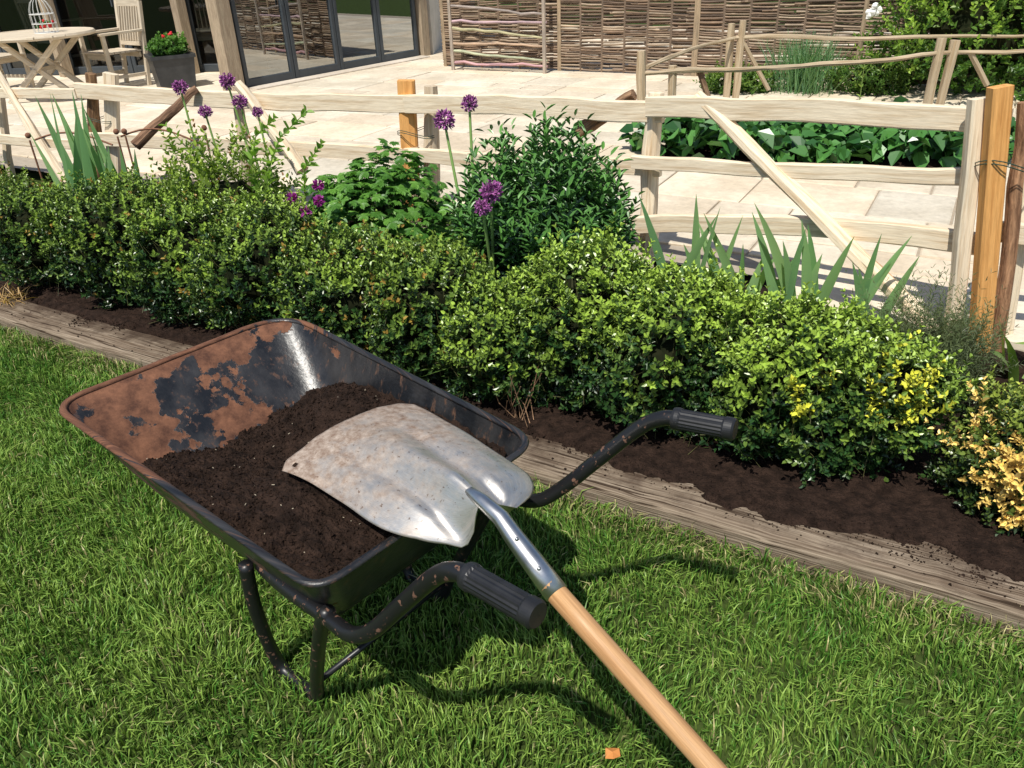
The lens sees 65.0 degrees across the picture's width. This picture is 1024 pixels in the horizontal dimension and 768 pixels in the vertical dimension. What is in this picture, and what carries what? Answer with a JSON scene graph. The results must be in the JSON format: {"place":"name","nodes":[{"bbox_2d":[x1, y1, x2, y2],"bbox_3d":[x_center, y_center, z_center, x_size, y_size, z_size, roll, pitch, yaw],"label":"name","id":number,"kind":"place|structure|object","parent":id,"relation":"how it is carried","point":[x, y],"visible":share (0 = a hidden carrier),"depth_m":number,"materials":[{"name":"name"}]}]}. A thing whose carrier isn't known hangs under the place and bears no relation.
{"place":"outdoors","nodes":[
{"label":"outdoors","id":0,"kind":"place"},
{"bbox_2d":[0,0,1023,767],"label":"ground","id":1,"kind":"structure","parent":0,"point":[22,754],"depth_m":2.03,"materials":[{"name":"green plant"}]},
{"bbox_2d":[0,296,193,367],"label":"timber sleeper","id":2,"kind":"object","parent":1,"relation":"on","point":[45,322],"visible":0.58,"depth_m":3.76,"materials":[{"name":"brown wood"}]},
{"bbox_2d":[59,318,737,701],"bbox_3d":[-0.379,0.336,1.973,1.594,0.783,0.725,19,35,33],"label":"wheelbarrow","id":3,"kind":"object","parent":1,"relation":"on","point":[211,436],"visible":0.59,"depth_m":1.96,"materials":[{"name":"black paint"}]},
{"bbox_2d":[282,403,727,767],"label":"shovel","id":4,"kind":"object","parent":3,"relation":"on","point":[414,471],"visible":1,"depth_m":1.59,"materials":[{"name":"metal"}]},
{"bbox_2d":[427,0,474,53],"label":"walls","id":5,"kind":"structure","parent":1,"relation":"on","point":[434,20],"depth_m":12.40,"materials":[{"name":"white paint"}]},
{"bbox_2d":[0,0,418,86],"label":"door frames","id":6,"kind":"structure","parent":5,"relation":"attached to","point":[295,72],"depth_m":11.06,"materials":[{"name":"metal"}]},
{"bbox_2d":[0,0,217,68],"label":"windows","id":7,"kind":"structure","parent":6,"relation":"attached to","point":[100,15],"depth_m":11.40,"materials":[{"name":"glass"}]},
{"bbox_2d":[234,0,414,78],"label":"glass doors","id":8,"kind":"structure","parent":6,"relation":"attached to","point":[262,36],"depth_m":10.58,"materials":[{"name":"clear glass"}]},
{"bbox_2d":[605,748,619,758],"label":"fallen leaf","id":9,"kind":"object","parent":1,"relation":"on","point":[612,753],"visible":1,"depth_m":1.76,"materials":[{"name":"orange plant"}]},
{"bbox_2d":[692,58,799,94],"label":"herbs","id":10,"kind":"object","parent":1,"relation":"on","point":[750,84],"visible":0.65,"depth_m":8.34,"materials":[{"name":"green plant"}]},
{"bbox_2d":[512,434,1023,637],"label":"timber sleeper","id":11,"kind":"object","parent":1,"relation":"on","point":[677,505],"visible":0.48,"depth_m":2.31,"materials":[{"name":"brown wood"}]},
{"bbox_2d":[821,43,918,95],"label":"herbs","id":12,"kind":"object","parent":1,"relation":"on","point":[877,80],"visible":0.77,"depth_m":7.98,"materials":[{"name":"green plant"}]},
{"bbox_2d":[852,0,1023,100],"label":"laurel shrub","id":13,"kind":"object","parent":1,"relation":"on","point":[997,17],"visible":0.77,"depth_m":7.39,"materials":[{"name":"green plant"}]},
{"bbox_2d":[0,27,1023,351],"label":"patio paving","id":14,"kind":"structure","parent":0,"point":[678,191],"depth_m":7.14,"materials":[{"name":"stone"}]},
{"bbox_2d":[0,43,34,87],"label":"garden chair","id":15,"kind":"object","parent":14,"relation":"on","point":[8,59],"visible":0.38,"depth_m":10.56,"materials":[{"name":"brown wood"}]},
{"bbox_2d":[0,27,95,103],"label":"garden table","id":16,"kind":"object","parent":14,"relation":"on","point":[24,37],"visible":0.87,"depth_m":9.52,"materials":[{"name":"brown wood"}]},
{"bbox_2d":[28,0,58,33],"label":"birdcage lantern","id":17,"kind":"object","parent":16,"relation":"on","point":[45,22],"visible":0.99,"depth_m":9.43,"materials":[{"name":"white metal"}]},
{"bbox_2d":[78,0,151,84],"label":"garden chair","id":18,"kind":"object","parent":14,"relation":"on","point":[130,27],"visible":0.91,"depth_m":10.37,"materials":[{"name":"brown wood"}]},
{"bbox_2d":[144,50,196,87],"bbox_3d":[-4.329,-4.004,10.255,0.540,0.400,0.540,-17,32,-25],"label":"square planter","id":19,"kind":"object","parent":14,"relation":"on","point":[167,71],"visible":0.84,"depth_m":10.06,"materials":[{"name":"grey concrete"}]},
{"bbox_2d":[144,31,190,56],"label":"geranium in planter","id":20,"kind":"object","parent":19,"relation":"on","point":[158,45],"visible":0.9,"depth_m":10.00,"materials":[{"name":"green plant"}]},
{"bbox_2d":[38,0,430,90],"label":"oak posts","id":21,"kind":"object","parent":14,"relation":"on","point":[223,34],"visible":0.48,"depth_m":10.92,"materials":[{"name":"beige wood"}]},
{"bbox_2d":[248,55,429,89],"bbox_3d":[-2.252,-4.267,10.993,0.200,0.050,3.150,18,35,33],"label":"threshold","id":22,"kind":"object","parent":14,"relation":"on","point":[291,81],"visible":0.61,"depth_m":10.76,"materials":[{"name":"stone"}]},
{"bbox_2d":[447,0,547,73],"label":"split wood hurdle","id":23,"kind":"object","parent":14,"relation":"on","point":[543,46],"visible":0.97,"depth_m":10.25,"materials":[{"name":"brown wood"}]},
{"bbox_2d":[0,26,1016,278],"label":"patio mortar","id":24,"kind":"object","parent":14,"relation":"on","point":[750,262],"depth_m":4.42,"materials":[{"name":"beige concrete"}]},
{"bbox_2d":[0,67,1023,352],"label":"chestnut fence","id":25,"kind":"object","parent":14,"relation":"on","point":[984,127],"visible":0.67,"depth_m":3.57,"materials":[{"name":"beige wood"}]},
{"bbox_2d":[439,0,696,75],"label":"wattle fence","id":26,"kind":"object","parent":14,"relation":"on","point":[658,42],"visible":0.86,"depth_m":9.97,"materials":[{"name":"brown wicker"}]},
{"bbox_2d":[662,143,959,167],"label":"bed soil","id":27,"kind":"structure","parent":14,"relation":"on","point":[899,162],"depth_m":5.77,"materials":[{"name":"brown soil"}]},
{"bbox_2d":[618,96,1015,167],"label":"comfrey plants","id":28,"kind":"object","parent":27,"relation":"on","point":[783,141],"visible":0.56,"depth_m":5.68,"materials":[{"name":"green plant"}]},
{"bbox_2d":[756,29,868,96],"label":"chives clump","id":29,"kind":"object","parent":14,"relation":"on","point":[809,79],"visible":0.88,"depth_m":8.18,"materials":[{"name":"green plant"}]},
{"bbox_2d":[636,20,1023,144],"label":"rustic bed fence","id":30,"kind":"object","parent":14,"relation":"on","point":[738,69],"visible":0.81,"depth_m":6.33,"materials":[{"name":"beige wood"}]},
{"bbox_2d":[692,0,1023,88],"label":"wattle fence","id":31,"kind":"object","parent":14,"relation":"on","point":[712,20],"visible":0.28,"depth_m":8.78,"materials":[{"name":"brown wicker"}]},
{"bbox_2d":[857,17,873,99],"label":"white flower stalk","id":32,"kind":"object","parent":14,"relation":"on","point":[862,76],"visible":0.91,"depth_m":7.63,"materials":[{"name":"green plant"}]},
{"bbox_2d":[865,2,882,18],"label":"white flowers","id":33,"kind":"object","parent":32,"relation":"attached to","point":[871,12],"visible":1,"depth_m":7.40,"materials":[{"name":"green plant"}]},
{"bbox_2d":[0,182,1023,597],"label":"garden soil","id":34,"kind":"structure","parent":0,"point":[904,506],"depth_m":2.56,"materials":[{"name":"brown soil"}]},
{"bbox_2d":[0,280,40,306],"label":"dry grass tuft","id":35,"kind":"object","parent":34,"relation":"on","point":[6,301],"visible":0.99,"depth_m":4.16,"materials":[{"name":"beige plant"}]},
{"bbox_2d":[0,161,52,191],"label":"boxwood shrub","id":36,"kind":"object","parent":34,"relation":"on","point":[3,176],"visible":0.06,"depth_m":4.92,"materials":[{"name":"green plant"}]},
{"bbox_2d":[0,161,63,207],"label":"boxwood shrub","id":37,"kind":"object","parent":34,"relation":"on","point":[12,180],"visible":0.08,"depth_m":4.64,"materials":[{"name":"green plant"}]},
{"bbox_2d":[0,171,94,294],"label":"boxwood shrub","id":38,"kind":"object","parent":34,"relation":"on","point":[22,256],"visible":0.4,"depth_m":4.09,"materials":[{"name":"green plant"}]},
{"bbox_2d":[31,92,97,195],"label":"iris plant","id":39,"kind":"object","parent":34,"relation":"on","point":[83,160],"visible":0.47,"depth_m":4.23,"materials":[{"name":"green plant"}]},
{"bbox_2d":[28,162,194,308],"bbox_3d":[-1.961,-0.758,4.046,0.851,0.764,0.775,-3,29,0],"label":"boxwood shrub","id":40,"kind":"object","parent":34,"relation":"on","point":[86,232],"visible":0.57,"depth_m":3.83,"materials":[{"name":"green plant"}]},
{"bbox_2d":[83,107,140,194],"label":"iris plant","id":41,"kind":"object","parent":34,"relation":"on","point":[99,162],"visible":0.3,"depth_m":4.29,"materials":[{"name":"green plant"}]},
{"bbox_2d":[25,125,211,181],"bbox_3d":[-2.458,-1.283,5.089,1.135,0.635,0.260,-3,29,0],"label":"rusty plant support","id":42,"kind":"object","parent":34,"relation":"on","point":[124,131],"visible":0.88,"depth_m":5.02,"materials":[{"name":"metal"}]},
{"bbox_2d":[96,179,259,328],"bbox_3d":[-1.503,-0.612,3.855,0.790,0.759,0.802,-7,29,-8],"label":"boxwood shrub","id":43,"kind":"object","parent":34,"relation":"on","point":[160,242],"visible":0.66,"depth_m":3.64,"materials":[{"name":"green plant"}]},
{"bbox_2d":[171,79,206,185],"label":"allium flower","id":44,"kind":"object","parent":34,"relation":"on","point":[181,88],"visible":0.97,"depth_m":4.62,"materials":[{"name":"purple plant"}]},
{"bbox_2d":[145,125,235,203],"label":"rose shrub","id":45,"kind":"object","parent":34,"relation":"on","point":[168,178],"visible":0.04,"depth_m":4.42,"materials":[{"name":"green plant"}]},
{"bbox_2d":[197,104,222,173],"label":"allium flower","id":46,"kind":"object","parent":34,"relation":"on","point":[205,112],"visible":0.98,"depth_m":4.63,"materials":[{"name":"purple plant"}]},
{"bbox_2d":[148,110,303,221],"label":"rose shrub","id":47,"kind":"object","parent":34,"relation":"on","point":[224,184],"visible":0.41,"depth_m":4.10,"materials":[{"name":"green plant"}]},
{"bbox_2d":[159,122,211,186],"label":"rose shoot","id":48,"kind":"object","parent":47,"relation":"attached to","point":[168,129],"visible":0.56,"depth_m":4.17,"materials":[{"name":"green plant"}]},
{"bbox_2d":[241,113,277,199],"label":"rose shoot","id":49,"kind":"object","parent":47,"relation":"attached to","point":[251,154],"visible":0.92,"depth_m":3.96,"materials":[{"name":"green plant"}]},
{"bbox_2d":[259,104,314,201],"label":"rose shoot","id":50,"kind":"object","parent":47,"relation":"attached to","point":[273,151],"visible":0.94,"depth_m":3.90,"materials":[{"name":"green plant"}]},
{"bbox_2d":[297,139,324,201],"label":"rose shoot","id":51,"kind":"object","parent":47,"relation":"attached to","point":[320,145],"visible":0.91,"depth_m":3.96,"materials":[{"name":"green plant"}]},
{"bbox_2d":[219,72,248,151],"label":"allium flower","id":52,"kind":"object","parent":34,"relation":"on","point":[227,81],"visible":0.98,"depth_m":4.65,"materials":[{"name":"purple plant"}]},
{"bbox_2d":[231,94,262,182],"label":"allium flower","id":53,"kind":"object","parent":34,"relation":"on","point":[240,99],"visible":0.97,"depth_m":4.61,"materials":[{"name":"purple plant"}]},
{"bbox_2d":[171,185,333,331],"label":"boxwood shrub","id":54,"kind":"object","parent":34,"relation":"on","point":[235,289],"visible":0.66,"depth_m":3.37,"materials":[{"name":"green plant"}]},
{"bbox_2d":[252,106,277,190],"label":"allium flower","id":55,"kind":"object","parent":34,"relation":"on","point":[259,112],"visible":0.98,"depth_m":4.64,"materials":[{"name":"purple plant"}]},
{"bbox_2d":[258,201,413,363],"bbox_3d":[-0.685,-0.391,3.360,0.693,0.710,0.666,-3,29,0],"label":"boxwood shrub","id":56,"kind":"object","parent":34,"relation":"on","point":[330,285],"visible":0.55,"depth_m":3.19,"materials":[{"name":"green plant"}]},
{"bbox_2d":[286,138,454,254],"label":"geranium plant","id":57,"kind":"object","parent":34,"relation":"on","point":[395,187],"visible":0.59,"depth_m":3.80,"materials":[{"name":"green plant"}]},
{"bbox_2d":[359,221,502,383],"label":"boxwood shrub","id":58,"kind":"object","parent":34,"relation":"on","point":[413,304],"visible":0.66,"depth_m":3.04,"materials":[{"name":"green plant"}]},
{"bbox_2d":[410,367,468,376],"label":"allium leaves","id":59,"kind":"object","parent":34,"relation":"on","point":[430,368],"visible":0.02,"depth_m":3.08,"materials":[{"name":"green plant"}]},
{"bbox_2d":[433,107,470,251],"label":"allium flower","id":60,"kind":"object","parent":34,"relation":"on","point":[444,122],"visible":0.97,"depth_m":3.46,"materials":[{"name":"purple plant"}]},
{"bbox_2d":[461,94,477,191],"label":"allium flower","id":61,"kind":"object","parent":34,"relation":"on","point":[468,98],"visible":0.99,"depth_m":3.44,"materials":[{"name":"purple plant"}]},
{"bbox_2d":[474,198,494,277],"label":"allium flower","id":62,"kind":"object","parent":34,"relation":"on","point":[485,208],"visible":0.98,"depth_m":3.16,"materials":[{"name":"purple plant"}]},
{"bbox_2d":[479,179,502,277],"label":"allium flower","id":63,"kind":"object","parent":34,"relation":"on","point":[494,188],"visible":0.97,"depth_m":3.17,"materials":[{"name":"purple plant"}]},
{"bbox_2d":[429,257,567,408],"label":"boxwood shrub","id":64,"kind":"object","parent":34,"relation":"on","point":[482,360],"visible":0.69,"depth_m":2.90,"materials":[{"name":"green plant"}]},
{"bbox_2d":[493,365,541,426],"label":"bare twigs","id":65,"kind":"object","parent":34,"relation":"on","point":[515,415],"visible":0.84,"depth_m":2.91,"materials":[{"name":"brown plant"}]},
{"bbox_2d":[442,101,644,286],"bbox_3d":[0.128,-0.757,3.589,0.900,0.927,0.886,-3,29,0],"label":"phlox plant","id":66,"kind":"object","parent":34,"relation":"on","point":[531,205],"visible":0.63,"depth_m":3.37,"materials":[{"name":"green plant"}]},
{"bbox_2d":[498,211,668,417],"bbox_3d":[0.284,-0.247,2.954,0.707,0.754,0.640,-3,29,0],"label":"boxwood shrub","id":67,"kind":"object","parent":34,"relation":"on","point":[581,286],"visible":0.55,"depth_m":2.80,"materials":[{"name":"green plant"}]},
{"bbox_2d":[639,196,719,277],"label":"iris plant","id":68,"kind":"object","parent":34,"relation":"on","point":[698,241],"visible":0.45,"depth_m":3.53,"materials":[{"name":"green plant"}]},
{"bbox_2d":[572,243,794,453],"bbox_3d":[0.602,-0.131,2.793,0.810,0.712,0.695,-3,29,0],"label":"boxwood shrub","id":69,"kind":"object","parent":34,"relation":"on","point":[658,362],"visible":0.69,"depth_m":2.62,"materials":[{"name":"green plant"}]},
{"bbox_2d":[698,214,773,300],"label":"iris plant","id":70,"kind":"object","parent":34,"relation":"on","point":[724,258],"visible":0.34,"depth_m":3.49,"materials":[{"name":"green plant"}]},
{"bbox_2d":[699,281,881,466],"bbox_3d":[0.922,-0.039,2.658,0.657,0.644,0.656,-3,29,0],"label":"boxwood shrub","id":71,"kind":"object","parent":34,"relation":"on","point":[765,388],"visible":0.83,"depth_m":2.47,"materials":[{"name":"green plant"}]},
{"bbox_2d":[752,203,853,305],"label":"iris plant","id":72,"kind":"object","parent":34,"relation":"on","point":[787,270],"visible":0.63,"depth_m":3.35,"materials":[{"name":"green plant"}]},
{"bbox_2d":[745,309,1003,487],"bbox_3d":[1.128,0.043,2.530,0.679,0.668,0.638,19,35,33],"label":"boxwood shrub","id":73,"kind":"object","parent":34,"relation":"on","point":[904,389],"visible":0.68,"depth_m":2.42,"materials":[{"name":"green plant"}]},
{"bbox_2d":[852,234,918,324],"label":"iris plant","id":74,"kind":"object","parent":34,"relation":"on","point":[868,284],"visible":0.52,"depth_m":3.22,"materials":[{"name":"green plant"}]},
{"bbox_2d":[841,258,1023,405],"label":"lavender shrub","id":75,"kind":"object","parent":34,"relation":"on","point":[956,336],"visible":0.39,"depth_m":2.81,"materials":[{"name":"green plant"}]},
{"bbox_2d":[888,280,1008,374],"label":"lavender shrub","id":76,"kind":"object","parent":34,"relation":"on","point":[951,312],"visible":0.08,"depth_m":2.98,"materials":[{"name":"green plant"}]},
{"bbox_2d":[918,364,1023,536],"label":"boxwood shrub","id":77,"kind":"object","parent":34,"relation":"on","point":[988,467],"visible":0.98,"depth_m":2.31,"materials":[{"name":"yellow plant"}]},
{"bbox_2d":[990,318,1023,389],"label":"bulb leaves","id":78,"kind":"object","parent":34,"relation":"on","point":[1013,373],"visible":0.69,"depth_m":2.94,"materials":[{"name":"green plant"}]}
]}

